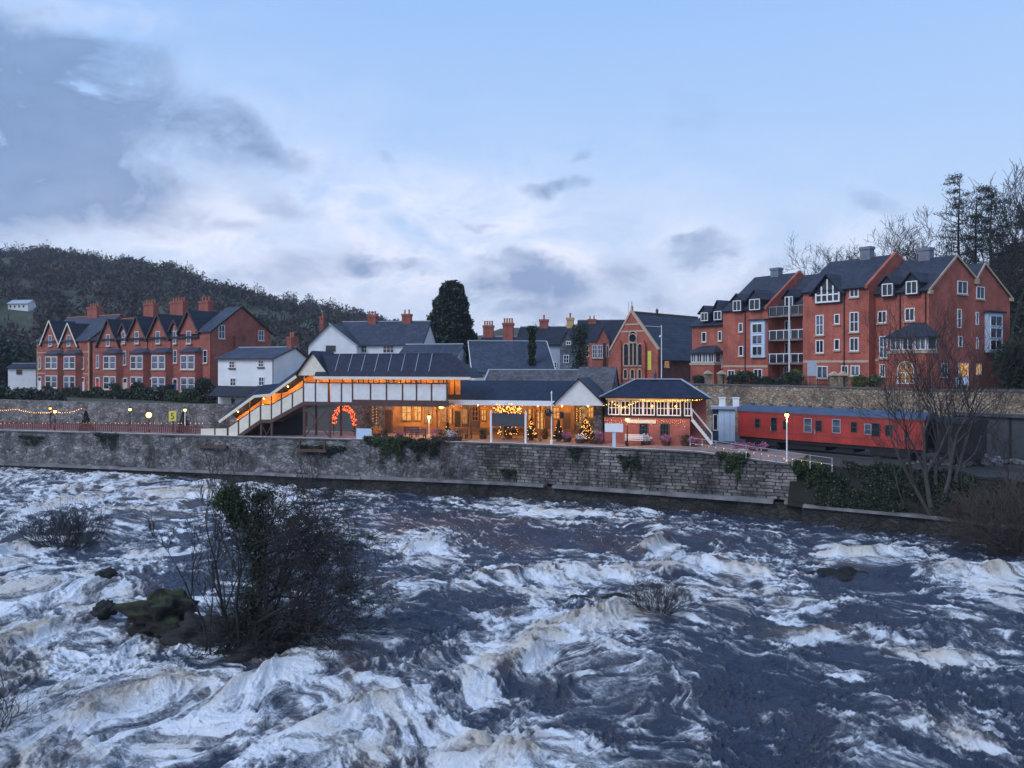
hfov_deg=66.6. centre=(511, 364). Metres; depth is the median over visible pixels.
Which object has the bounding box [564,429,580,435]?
bench
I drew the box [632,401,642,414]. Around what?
window
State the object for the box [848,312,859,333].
window
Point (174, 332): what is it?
window
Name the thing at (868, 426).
window
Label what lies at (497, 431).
bench
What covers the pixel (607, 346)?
window
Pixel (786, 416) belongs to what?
street lamp
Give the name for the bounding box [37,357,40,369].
window
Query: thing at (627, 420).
street lamp
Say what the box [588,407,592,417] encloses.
window
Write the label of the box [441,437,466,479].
sapling
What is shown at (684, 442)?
flower tub
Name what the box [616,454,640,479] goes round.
wall ivy
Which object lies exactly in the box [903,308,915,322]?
window
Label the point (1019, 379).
evergreen thicket
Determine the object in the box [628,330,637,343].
window
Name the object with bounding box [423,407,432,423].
window
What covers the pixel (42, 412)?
string lights
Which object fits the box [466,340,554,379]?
hall
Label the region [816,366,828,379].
window
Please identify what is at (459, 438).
flower tub
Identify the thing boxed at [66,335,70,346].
window
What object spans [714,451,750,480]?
wall ivy
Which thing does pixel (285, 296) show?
hilltop tree
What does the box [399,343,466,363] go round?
shed
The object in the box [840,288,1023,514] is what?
bare tree
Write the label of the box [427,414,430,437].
street lamp
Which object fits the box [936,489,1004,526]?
bare shrub
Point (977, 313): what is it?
window
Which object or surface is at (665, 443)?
flower tub
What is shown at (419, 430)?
bench
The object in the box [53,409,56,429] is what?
street lamp
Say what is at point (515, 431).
christmas tree
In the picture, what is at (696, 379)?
hedge
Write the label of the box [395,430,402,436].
flower tub
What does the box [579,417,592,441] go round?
christmas tree
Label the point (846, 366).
window
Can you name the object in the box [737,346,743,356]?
window
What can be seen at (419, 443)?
wall ivy
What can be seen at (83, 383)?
door
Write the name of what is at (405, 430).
bench
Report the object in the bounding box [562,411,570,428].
door
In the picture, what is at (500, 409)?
lit garland
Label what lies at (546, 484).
sapling
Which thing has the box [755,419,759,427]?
window
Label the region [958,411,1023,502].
bare tree
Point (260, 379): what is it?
window
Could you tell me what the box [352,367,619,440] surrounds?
station building
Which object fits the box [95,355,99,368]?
window
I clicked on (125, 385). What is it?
door
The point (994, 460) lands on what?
rubble heap
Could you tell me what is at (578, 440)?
flower tub
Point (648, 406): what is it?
window
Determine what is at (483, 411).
window
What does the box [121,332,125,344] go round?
window
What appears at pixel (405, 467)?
sapling
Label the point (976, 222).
pine tree
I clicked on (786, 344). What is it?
window
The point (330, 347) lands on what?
window
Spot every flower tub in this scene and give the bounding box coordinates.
[371,426,381,436]
[381,428,389,436]
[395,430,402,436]
[429,428,440,439]
[437,428,448,440]
[445,429,456,440]
[452,429,463,440]
[478,429,487,438]
[541,428,548,438]
[561,432,572,441]
[575,434,585,443]
[587,432,599,443]
[595,430,604,443]
[640,433,652,444]
[660,434,671,445]
[680,434,693,445]
[688,435,697,446]
[732,441,741,449]
[739,442,749,449]
[747,442,755,450]
[758,442,767,451]
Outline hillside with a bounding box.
[0,256,1023,411]
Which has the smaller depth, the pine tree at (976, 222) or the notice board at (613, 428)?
the notice board at (613, 428)
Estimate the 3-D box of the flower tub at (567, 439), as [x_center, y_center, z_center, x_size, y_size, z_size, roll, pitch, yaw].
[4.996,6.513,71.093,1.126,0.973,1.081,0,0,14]
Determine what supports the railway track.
on the ground
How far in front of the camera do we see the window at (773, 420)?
71.38 m
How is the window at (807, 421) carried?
in the railway carriage
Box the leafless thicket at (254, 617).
[146,450,410,667]
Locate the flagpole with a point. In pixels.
(660, 336)
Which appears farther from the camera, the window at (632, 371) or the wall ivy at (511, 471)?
the window at (632, 371)
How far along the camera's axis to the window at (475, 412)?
78.05 m
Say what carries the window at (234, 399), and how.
in the house at (244, 372)
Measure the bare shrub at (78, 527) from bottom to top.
3.702 m
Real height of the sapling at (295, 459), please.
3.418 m
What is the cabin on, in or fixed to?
on the ground
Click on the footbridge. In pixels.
(329, 378)
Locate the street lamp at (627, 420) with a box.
[625,416,628,445]
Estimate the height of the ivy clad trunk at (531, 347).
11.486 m
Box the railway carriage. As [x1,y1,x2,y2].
[737,403,937,460]
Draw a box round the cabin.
[711,397,739,440]
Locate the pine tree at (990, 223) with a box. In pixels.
[961,183,1023,293]
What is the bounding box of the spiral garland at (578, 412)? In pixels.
[576,407,579,421]
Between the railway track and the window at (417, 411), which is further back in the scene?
the window at (417, 411)
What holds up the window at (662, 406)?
in the signal box
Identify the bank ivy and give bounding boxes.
[813,460,901,512]
[898,462,1010,522]
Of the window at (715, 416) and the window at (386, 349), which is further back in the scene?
the window at (386, 349)
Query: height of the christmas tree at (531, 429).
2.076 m
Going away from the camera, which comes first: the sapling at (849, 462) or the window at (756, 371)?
the sapling at (849, 462)
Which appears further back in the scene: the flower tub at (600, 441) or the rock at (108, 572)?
the flower tub at (600, 441)
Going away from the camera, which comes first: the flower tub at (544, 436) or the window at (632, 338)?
the flower tub at (544, 436)
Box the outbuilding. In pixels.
[5,363,35,389]
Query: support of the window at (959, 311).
in the apartment block
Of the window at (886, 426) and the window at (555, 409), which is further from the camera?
the window at (555, 409)
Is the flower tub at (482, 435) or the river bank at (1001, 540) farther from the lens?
the flower tub at (482, 435)
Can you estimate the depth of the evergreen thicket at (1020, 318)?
113.39 m
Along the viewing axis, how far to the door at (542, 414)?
76.41 m
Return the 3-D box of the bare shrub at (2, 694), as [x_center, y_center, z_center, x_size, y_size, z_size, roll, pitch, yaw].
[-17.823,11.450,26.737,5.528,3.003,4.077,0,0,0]
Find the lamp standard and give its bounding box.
[544,391,563,443]
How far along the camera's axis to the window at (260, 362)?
93.72 m
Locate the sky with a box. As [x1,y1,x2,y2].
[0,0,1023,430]
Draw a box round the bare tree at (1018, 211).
[968,158,1023,336]
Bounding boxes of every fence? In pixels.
[0,421,202,433]
[689,437,832,471]
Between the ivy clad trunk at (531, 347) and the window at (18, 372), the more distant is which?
the window at (18, 372)
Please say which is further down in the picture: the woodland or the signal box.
the signal box
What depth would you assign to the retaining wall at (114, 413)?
92.64 m
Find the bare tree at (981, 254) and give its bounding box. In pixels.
[934,184,1023,295]
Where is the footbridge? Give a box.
[196,351,482,451]
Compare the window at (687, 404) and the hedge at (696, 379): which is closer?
the window at (687, 404)
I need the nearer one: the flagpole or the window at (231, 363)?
the flagpole
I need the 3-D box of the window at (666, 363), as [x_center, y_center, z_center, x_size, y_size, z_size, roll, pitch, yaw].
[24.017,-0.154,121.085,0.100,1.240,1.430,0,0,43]
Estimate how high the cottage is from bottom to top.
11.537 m
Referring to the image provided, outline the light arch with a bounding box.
[332,406,356,434]
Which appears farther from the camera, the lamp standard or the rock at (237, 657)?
the lamp standard
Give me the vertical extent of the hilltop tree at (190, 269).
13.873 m
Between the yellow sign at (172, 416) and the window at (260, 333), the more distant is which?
the window at (260, 333)
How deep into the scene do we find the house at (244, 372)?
95.17 m
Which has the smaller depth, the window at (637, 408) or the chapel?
the window at (637, 408)
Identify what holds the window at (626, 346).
in the chapel
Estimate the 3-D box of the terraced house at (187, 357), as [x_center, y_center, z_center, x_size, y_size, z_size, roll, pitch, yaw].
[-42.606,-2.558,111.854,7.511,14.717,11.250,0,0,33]
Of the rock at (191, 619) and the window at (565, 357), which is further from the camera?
the window at (565, 357)
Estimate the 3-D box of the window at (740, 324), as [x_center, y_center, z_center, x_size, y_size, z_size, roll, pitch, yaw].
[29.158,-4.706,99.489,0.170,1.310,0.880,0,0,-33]
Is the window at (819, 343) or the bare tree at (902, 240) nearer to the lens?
the window at (819, 343)
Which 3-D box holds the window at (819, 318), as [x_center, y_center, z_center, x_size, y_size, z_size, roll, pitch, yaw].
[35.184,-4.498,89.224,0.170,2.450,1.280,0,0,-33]
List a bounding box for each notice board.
[356,428,371,438]
[605,423,622,446]
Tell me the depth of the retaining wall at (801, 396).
83.35 m
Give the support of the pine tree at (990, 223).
on the hillside
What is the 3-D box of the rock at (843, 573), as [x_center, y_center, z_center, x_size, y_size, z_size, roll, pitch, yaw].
[18.667,12.064,44.839,4.058,1.048,1.933,0,0,0]
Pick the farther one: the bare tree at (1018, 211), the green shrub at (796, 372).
the bare tree at (1018, 211)
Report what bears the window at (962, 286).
in the apartment block
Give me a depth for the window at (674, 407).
68.43 m
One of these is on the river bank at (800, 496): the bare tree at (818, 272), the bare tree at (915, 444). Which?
the bare tree at (915, 444)
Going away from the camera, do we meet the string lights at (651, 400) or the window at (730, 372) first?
the string lights at (651, 400)
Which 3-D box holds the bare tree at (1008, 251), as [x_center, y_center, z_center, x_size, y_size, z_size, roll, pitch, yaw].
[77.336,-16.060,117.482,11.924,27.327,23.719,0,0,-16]
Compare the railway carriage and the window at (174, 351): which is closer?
the railway carriage
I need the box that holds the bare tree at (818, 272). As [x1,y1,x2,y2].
[791,240,858,273]
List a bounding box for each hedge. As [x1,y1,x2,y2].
[41,385,117,398]
[108,380,176,400]
[166,385,204,402]
[194,376,217,402]
[692,375,704,383]
[726,370,802,384]
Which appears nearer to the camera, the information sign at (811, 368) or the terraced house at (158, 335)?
the information sign at (811, 368)
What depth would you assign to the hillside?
276.94 m
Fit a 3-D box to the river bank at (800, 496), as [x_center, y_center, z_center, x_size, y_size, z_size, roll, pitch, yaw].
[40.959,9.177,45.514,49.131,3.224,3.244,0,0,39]
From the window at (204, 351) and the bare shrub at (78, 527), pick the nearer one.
the bare shrub at (78, 527)
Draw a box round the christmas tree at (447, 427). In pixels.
[443,422,451,435]
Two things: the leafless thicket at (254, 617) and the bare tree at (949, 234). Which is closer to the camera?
the leafless thicket at (254, 617)
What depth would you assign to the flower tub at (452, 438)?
71.92 m
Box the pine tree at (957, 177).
[931,171,997,265]
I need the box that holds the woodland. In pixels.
[0,237,1023,369]
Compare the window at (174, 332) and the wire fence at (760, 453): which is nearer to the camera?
the wire fence at (760, 453)
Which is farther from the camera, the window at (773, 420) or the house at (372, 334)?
the house at (372, 334)
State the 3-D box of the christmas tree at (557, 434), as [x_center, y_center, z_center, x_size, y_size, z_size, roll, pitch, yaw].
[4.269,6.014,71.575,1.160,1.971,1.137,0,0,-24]
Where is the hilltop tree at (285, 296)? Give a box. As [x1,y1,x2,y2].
[282,291,291,299]
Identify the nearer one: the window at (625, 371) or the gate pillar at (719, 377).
the gate pillar at (719, 377)
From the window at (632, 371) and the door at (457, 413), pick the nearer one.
the door at (457, 413)
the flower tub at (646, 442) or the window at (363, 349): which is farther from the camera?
the window at (363, 349)
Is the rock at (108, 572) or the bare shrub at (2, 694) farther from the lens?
the rock at (108, 572)
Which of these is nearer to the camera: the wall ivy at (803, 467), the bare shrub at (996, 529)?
the bare shrub at (996, 529)
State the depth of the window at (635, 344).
121.72 m
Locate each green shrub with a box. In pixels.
[734,369,745,383]
[782,369,804,384]
[787,457,819,468]
[848,374,883,386]
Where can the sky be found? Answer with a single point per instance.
(554, 159)
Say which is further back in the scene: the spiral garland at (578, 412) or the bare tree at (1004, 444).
the spiral garland at (578, 412)
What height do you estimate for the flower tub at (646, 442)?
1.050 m
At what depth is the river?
33.12 m
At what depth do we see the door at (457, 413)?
78.53 m
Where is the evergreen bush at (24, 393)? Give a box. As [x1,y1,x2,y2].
[0,384,68,400]
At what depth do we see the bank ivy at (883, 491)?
57.32 m
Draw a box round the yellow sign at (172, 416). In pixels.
[169,411,175,424]
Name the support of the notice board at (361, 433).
on the river wall at (593, 474)
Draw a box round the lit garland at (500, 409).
[492,404,521,413]
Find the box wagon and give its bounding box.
[935,416,986,466]
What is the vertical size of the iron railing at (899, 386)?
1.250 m
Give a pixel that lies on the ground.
(838, 460)
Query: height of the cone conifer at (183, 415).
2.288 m
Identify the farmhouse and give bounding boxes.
[7,300,35,310]
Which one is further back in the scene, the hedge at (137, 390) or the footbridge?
the hedge at (137, 390)
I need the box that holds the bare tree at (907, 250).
[881,237,981,260]
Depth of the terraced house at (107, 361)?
117.95 m
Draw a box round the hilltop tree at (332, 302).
[323,297,339,307]
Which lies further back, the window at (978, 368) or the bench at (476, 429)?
the window at (978, 368)
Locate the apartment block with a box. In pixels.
[686,246,1013,388]
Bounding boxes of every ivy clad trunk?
[525,325,537,365]
[568,323,590,368]
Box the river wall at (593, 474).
[0,429,1023,542]
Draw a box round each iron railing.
[722,374,829,385]
[843,376,960,388]
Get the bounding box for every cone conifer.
[81,410,94,428]
[175,411,190,432]
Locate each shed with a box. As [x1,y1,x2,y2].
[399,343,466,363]
[949,412,1023,459]
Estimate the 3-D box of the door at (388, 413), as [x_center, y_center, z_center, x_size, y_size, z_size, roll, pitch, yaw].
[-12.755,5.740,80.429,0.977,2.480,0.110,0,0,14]
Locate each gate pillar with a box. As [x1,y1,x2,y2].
[703,370,712,383]
[716,371,726,383]
[828,371,837,385]
[837,372,849,386]
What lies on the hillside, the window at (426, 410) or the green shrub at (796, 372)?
the green shrub at (796, 372)
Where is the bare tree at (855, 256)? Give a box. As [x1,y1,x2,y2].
[783,231,859,272]
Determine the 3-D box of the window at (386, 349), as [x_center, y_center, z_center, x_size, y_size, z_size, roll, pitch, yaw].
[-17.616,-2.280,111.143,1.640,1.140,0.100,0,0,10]
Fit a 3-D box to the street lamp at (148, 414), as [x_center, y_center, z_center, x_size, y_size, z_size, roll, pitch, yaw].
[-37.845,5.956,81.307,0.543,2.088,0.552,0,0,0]
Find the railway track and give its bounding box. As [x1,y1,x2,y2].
[723,442,1023,472]
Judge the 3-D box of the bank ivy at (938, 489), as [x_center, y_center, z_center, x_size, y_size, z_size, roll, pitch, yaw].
[30.597,8.902,54.197,7.196,3.745,2.409,0,0,41]
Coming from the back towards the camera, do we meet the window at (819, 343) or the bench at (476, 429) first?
the window at (819, 343)
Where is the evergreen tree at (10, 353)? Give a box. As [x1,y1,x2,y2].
[0,335,35,387]
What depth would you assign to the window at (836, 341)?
87.37 m
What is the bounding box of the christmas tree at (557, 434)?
[552,420,563,440]
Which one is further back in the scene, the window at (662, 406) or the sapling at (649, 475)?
the window at (662, 406)
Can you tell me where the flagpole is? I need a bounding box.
[653,325,661,377]
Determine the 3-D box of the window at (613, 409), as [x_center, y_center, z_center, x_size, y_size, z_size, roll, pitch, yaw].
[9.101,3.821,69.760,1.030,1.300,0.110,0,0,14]
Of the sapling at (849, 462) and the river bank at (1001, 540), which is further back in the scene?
the sapling at (849, 462)
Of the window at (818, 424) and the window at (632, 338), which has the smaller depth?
the window at (818, 424)
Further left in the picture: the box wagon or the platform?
the platform
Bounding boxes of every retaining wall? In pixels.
[0,399,235,427]
[619,383,1023,431]
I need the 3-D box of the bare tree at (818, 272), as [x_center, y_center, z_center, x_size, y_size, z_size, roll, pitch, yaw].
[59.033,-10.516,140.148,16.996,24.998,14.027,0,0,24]
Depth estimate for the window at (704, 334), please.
105.44 m
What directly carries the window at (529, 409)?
in the station building
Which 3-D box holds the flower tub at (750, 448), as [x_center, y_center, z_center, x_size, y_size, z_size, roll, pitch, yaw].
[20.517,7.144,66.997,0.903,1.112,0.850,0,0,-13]
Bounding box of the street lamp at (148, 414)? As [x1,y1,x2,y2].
[146,412,151,431]
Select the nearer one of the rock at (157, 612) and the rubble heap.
the rock at (157, 612)
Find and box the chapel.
[608,306,698,382]
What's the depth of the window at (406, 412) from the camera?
79.86 m
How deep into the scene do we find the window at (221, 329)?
106.22 m
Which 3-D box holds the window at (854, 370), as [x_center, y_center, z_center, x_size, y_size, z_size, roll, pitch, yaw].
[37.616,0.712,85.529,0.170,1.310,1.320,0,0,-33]
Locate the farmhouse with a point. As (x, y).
(25, 305)
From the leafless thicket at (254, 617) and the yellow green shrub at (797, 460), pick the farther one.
the yellow green shrub at (797, 460)
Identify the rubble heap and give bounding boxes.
[906,454,1023,466]
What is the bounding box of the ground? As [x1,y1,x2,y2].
[706,430,1023,481]
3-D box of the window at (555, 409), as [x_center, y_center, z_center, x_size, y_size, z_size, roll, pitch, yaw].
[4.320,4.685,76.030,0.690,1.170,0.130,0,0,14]
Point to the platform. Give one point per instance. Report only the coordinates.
(475, 438)
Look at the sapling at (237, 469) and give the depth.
76.52 m
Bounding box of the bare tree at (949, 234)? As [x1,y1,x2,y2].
[893,206,981,264]
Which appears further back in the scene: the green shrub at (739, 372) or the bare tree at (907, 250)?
the bare tree at (907, 250)
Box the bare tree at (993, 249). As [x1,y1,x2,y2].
[954,219,1022,278]
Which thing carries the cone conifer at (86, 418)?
on the platform
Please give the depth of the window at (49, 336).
126.78 m
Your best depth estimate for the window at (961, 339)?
83.35 m
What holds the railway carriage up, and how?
on the railway track
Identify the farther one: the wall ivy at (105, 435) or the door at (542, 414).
the wall ivy at (105, 435)
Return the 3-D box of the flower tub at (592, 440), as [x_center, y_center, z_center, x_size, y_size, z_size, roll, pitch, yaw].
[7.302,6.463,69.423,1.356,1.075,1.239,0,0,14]
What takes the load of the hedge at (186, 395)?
on the hillside
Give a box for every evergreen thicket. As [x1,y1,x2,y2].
[989,320,1023,388]
[1010,295,1023,341]
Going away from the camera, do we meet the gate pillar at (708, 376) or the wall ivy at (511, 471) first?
the wall ivy at (511, 471)
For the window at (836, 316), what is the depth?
87.39 m
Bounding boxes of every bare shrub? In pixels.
[0,653,96,740]
[7,496,119,552]
[616,569,701,616]
[913,462,1023,559]
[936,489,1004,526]
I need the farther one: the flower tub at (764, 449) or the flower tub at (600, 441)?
the flower tub at (600, 441)
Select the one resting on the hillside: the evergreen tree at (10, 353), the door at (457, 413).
the evergreen tree at (10, 353)
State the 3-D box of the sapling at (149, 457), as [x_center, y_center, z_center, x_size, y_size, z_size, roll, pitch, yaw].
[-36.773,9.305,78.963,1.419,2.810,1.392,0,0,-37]
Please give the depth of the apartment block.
87.19 m
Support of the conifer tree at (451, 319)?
on the hillside
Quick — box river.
[0,467,1023,767]
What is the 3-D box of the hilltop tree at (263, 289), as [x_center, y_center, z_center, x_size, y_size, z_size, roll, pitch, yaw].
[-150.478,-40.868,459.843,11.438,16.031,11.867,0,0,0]
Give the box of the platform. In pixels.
[0,424,806,462]
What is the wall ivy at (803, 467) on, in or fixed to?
on the river bank at (800, 496)
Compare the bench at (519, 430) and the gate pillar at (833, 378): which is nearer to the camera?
the bench at (519, 430)
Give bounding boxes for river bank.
[787,464,1023,524]
[977,531,1021,549]
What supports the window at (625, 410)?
in the signal box
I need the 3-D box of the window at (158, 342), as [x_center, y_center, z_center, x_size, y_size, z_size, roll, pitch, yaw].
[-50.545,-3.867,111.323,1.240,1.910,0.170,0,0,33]
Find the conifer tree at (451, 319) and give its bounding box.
[426,279,477,348]
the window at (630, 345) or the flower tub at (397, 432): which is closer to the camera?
the flower tub at (397, 432)
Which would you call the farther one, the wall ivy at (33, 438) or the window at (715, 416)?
the wall ivy at (33, 438)
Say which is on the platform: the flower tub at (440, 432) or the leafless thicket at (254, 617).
the flower tub at (440, 432)
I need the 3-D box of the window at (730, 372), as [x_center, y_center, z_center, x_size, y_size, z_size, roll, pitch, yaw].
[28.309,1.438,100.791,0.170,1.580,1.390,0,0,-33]
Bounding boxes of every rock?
[89,599,117,619]
[94,567,117,578]
[111,588,199,637]
[159,611,224,646]
[213,632,301,662]
[568,593,628,599]
[806,566,866,581]
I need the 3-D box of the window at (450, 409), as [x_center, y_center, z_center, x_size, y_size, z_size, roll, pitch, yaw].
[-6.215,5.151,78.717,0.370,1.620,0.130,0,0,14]
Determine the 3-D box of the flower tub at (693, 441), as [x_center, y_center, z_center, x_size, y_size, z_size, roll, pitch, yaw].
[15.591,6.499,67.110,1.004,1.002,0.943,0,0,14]
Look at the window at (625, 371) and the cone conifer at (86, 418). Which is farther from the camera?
the window at (625, 371)
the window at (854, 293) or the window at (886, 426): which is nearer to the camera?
the window at (886, 426)
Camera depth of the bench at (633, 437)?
68.24 m
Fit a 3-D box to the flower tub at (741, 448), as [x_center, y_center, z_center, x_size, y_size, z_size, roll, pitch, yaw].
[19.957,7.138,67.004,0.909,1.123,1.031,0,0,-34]
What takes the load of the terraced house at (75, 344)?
on the hillside
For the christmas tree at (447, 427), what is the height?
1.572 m
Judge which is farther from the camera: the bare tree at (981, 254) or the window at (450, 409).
the bare tree at (981, 254)
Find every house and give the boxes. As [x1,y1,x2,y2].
[34,316,90,390]
[57,303,124,390]
[90,317,133,395]
[117,299,158,388]
[145,297,188,398]
[168,296,219,392]
[195,306,272,399]
[208,332,307,426]
[306,310,437,354]
[502,313,578,368]
[577,316,624,366]
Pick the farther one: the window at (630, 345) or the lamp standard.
the window at (630, 345)
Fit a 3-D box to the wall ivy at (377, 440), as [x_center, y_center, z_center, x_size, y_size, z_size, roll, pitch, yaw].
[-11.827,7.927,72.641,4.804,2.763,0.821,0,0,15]
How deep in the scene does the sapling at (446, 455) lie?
70.82 m
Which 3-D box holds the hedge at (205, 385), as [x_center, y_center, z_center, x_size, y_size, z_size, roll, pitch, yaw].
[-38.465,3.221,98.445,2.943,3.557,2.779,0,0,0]
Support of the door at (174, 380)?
in the terraced house at (187, 357)
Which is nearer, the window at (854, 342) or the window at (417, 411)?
the window at (417, 411)
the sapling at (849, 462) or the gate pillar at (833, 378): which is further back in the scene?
the gate pillar at (833, 378)
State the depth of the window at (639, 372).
121.22 m
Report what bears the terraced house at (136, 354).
on the hillside
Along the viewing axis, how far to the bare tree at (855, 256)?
135.37 m
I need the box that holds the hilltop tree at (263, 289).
[249,282,266,293]
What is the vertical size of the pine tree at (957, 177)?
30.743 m
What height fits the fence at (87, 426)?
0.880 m
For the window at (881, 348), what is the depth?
84.19 m
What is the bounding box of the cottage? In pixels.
[480,321,516,339]
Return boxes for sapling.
[142,444,156,467]
[232,445,245,471]
[288,447,307,473]
[398,455,409,477]
[440,432,458,479]
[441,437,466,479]
[543,462,551,486]
[636,464,655,489]
[693,469,710,493]
[824,452,883,479]
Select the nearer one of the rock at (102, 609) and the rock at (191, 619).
the rock at (191, 619)
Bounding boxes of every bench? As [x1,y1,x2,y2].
[403,427,418,436]
[408,429,425,438]
[452,428,467,438]
[471,427,485,436]
[492,428,505,437]
[510,428,524,438]
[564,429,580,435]
[625,434,642,445]
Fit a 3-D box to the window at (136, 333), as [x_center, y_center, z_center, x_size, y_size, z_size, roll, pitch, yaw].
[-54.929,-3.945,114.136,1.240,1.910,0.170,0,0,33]
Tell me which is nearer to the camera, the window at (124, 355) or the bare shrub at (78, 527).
the bare shrub at (78, 527)
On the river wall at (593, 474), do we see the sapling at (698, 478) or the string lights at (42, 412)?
the sapling at (698, 478)
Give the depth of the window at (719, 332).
103.10 m
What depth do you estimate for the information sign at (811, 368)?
87.10 m
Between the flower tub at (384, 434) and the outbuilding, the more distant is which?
the outbuilding
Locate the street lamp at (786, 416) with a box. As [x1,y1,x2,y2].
[785,411,788,461]
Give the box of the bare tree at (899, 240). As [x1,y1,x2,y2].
[864,214,935,259]
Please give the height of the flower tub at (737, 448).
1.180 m
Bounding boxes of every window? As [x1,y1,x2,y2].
[16,370,21,374]
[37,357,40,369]
[48,335,52,346]
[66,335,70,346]
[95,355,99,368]
[105,334,110,346]
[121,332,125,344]
[122,351,126,365]
[134,331,139,344]
[155,331,160,344]
[172,331,176,344]
[172,350,177,363]
[185,331,191,344]
[202,350,207,363]
[218,325,225,339]
[228,361,235,368]
[229,378,235,386]
[230,398,235,403]
[257,360,264,367]
[257,377,263,386]
[258,330,264,341]
[326,345,335,350]
[361,346,366,352]
[383,346,393,352]
[401,406,411,420]
[413,407,421,420]
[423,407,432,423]
[440,408,446,421]
[449,408,451,423]
[462,409,467,423]
[472,406,478,420]
[481,409,486,420]
[528,408,531,420]
[553,407,559,418]
[563,355,568,362]
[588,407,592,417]
[606,345,608,356]
[608,400,619,414]
[620,401,629,414]
[623,343,629,366]
[623,368,627,379]
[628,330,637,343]
[629,342,633,366]
[630,369,634,379]
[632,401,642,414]
[633,342,637,366]
[637,343,641,366]
[637,369,641,377]
[637,423,647,437]
[643,401,654,415]
[657,401,667,415]
[658,423,669,438]
[664,361,669,367]
[668,401,680,415]
[684,401,691,415]
[700,332,706,342]
[713,414,717,430]
[717,331,722,341]
[726,370,734,381]
[737,323,743,332]
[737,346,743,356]
[754,369,761,375]
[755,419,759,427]
[771,417,776,430]
[783,421,787,429]
[785,320,790,330]
[785,343,790,352]
[804,418,811,432]
[814,315,824,336]
[814,340,824,353]
[815,420,821,431]
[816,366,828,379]
[832,419,840,432]
[833,314,840,325]
[833,339,840,350]
[841,365,848,377]
[848,289,859,298]
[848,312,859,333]
[848,337,859,352]
[849,366,859,376]
[851,422,856,432]
[864,424,870,434]
[871,423,879,436]
[876,311,887,324]
[878,336,888,359]
[880,364,885,378]
[885,425,892,435]
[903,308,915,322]
[956,280,968,295]
[957,309,961,327]
[958,336,962,346]
[958,363,968,376]
[975,286,985,300]
[976,312,978,324]
[976,363,981,374]
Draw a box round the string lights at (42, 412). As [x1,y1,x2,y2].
[0,408,81,412]
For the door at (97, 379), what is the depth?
119.92 m
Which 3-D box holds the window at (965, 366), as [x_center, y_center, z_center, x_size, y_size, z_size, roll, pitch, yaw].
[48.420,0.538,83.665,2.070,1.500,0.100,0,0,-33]
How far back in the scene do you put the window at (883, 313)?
84.15 m
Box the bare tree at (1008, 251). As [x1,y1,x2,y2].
[954,169,1023,287]
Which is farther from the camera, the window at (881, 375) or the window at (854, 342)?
the window at (854, 342)
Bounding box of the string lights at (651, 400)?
[603,399,701,407]
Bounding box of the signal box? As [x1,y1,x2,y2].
[599,371,712,444]
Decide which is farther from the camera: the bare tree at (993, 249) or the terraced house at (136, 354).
the bare tree at (993, 249)
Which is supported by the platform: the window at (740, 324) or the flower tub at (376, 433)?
the flower tub at (376, 433)
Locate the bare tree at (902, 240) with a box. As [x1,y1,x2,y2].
[874,214,925,255]
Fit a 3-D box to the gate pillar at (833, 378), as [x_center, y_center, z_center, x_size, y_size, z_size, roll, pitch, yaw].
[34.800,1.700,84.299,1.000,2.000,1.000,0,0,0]
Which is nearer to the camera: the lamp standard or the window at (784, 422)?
the lamp standard
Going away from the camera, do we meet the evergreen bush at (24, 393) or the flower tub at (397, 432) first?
the flower tub at (397, 432)
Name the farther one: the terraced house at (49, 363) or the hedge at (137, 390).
the terraced house at (49, 363)
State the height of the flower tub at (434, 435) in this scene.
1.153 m
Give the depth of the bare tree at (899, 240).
129.53 m
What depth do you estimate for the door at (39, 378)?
128.81 m
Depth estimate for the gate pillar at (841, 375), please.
83.00 m
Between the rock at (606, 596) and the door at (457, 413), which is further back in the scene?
the door at (457, 413)
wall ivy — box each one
[17,434,43,446]
[93,432,117,449]
[296,444,345,458]
[362,435,407,463]
[398,437,445,461]
[499,468,516,481]
[566,446,582,462]
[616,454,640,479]
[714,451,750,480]
[790,461,824,490]
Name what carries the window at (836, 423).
in the railway carriage
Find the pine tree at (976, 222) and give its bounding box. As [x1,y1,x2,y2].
[953,195,998,274]
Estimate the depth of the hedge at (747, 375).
93.96 m
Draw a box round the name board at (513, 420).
[490,410,526,442]
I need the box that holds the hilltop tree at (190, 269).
[183,261,198,273]
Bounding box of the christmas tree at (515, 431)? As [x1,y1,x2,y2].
[497,406,517,438]
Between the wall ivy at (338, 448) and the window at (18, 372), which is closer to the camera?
the wall ivy at (338, 448)
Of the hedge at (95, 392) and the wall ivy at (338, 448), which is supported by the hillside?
the hedge at (95, 392)
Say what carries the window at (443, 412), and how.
in the station building
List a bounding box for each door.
[38,376,41,389]
[82,377,84,390]
[95,377,99,386]
[123,378,127,388]
[173,379,177,389]
[384,409,392,432]
[454,410,461,426]
[537,410,543,433]
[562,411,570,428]
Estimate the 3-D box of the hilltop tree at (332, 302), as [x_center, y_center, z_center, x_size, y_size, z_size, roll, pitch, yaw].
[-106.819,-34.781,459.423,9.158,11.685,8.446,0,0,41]
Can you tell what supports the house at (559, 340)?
on the hillside
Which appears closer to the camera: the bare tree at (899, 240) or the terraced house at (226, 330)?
the terraced house at (226, 330)
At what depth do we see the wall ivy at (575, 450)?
67.47 m
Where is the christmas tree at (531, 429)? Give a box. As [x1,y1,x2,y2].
[524,418,537,439]

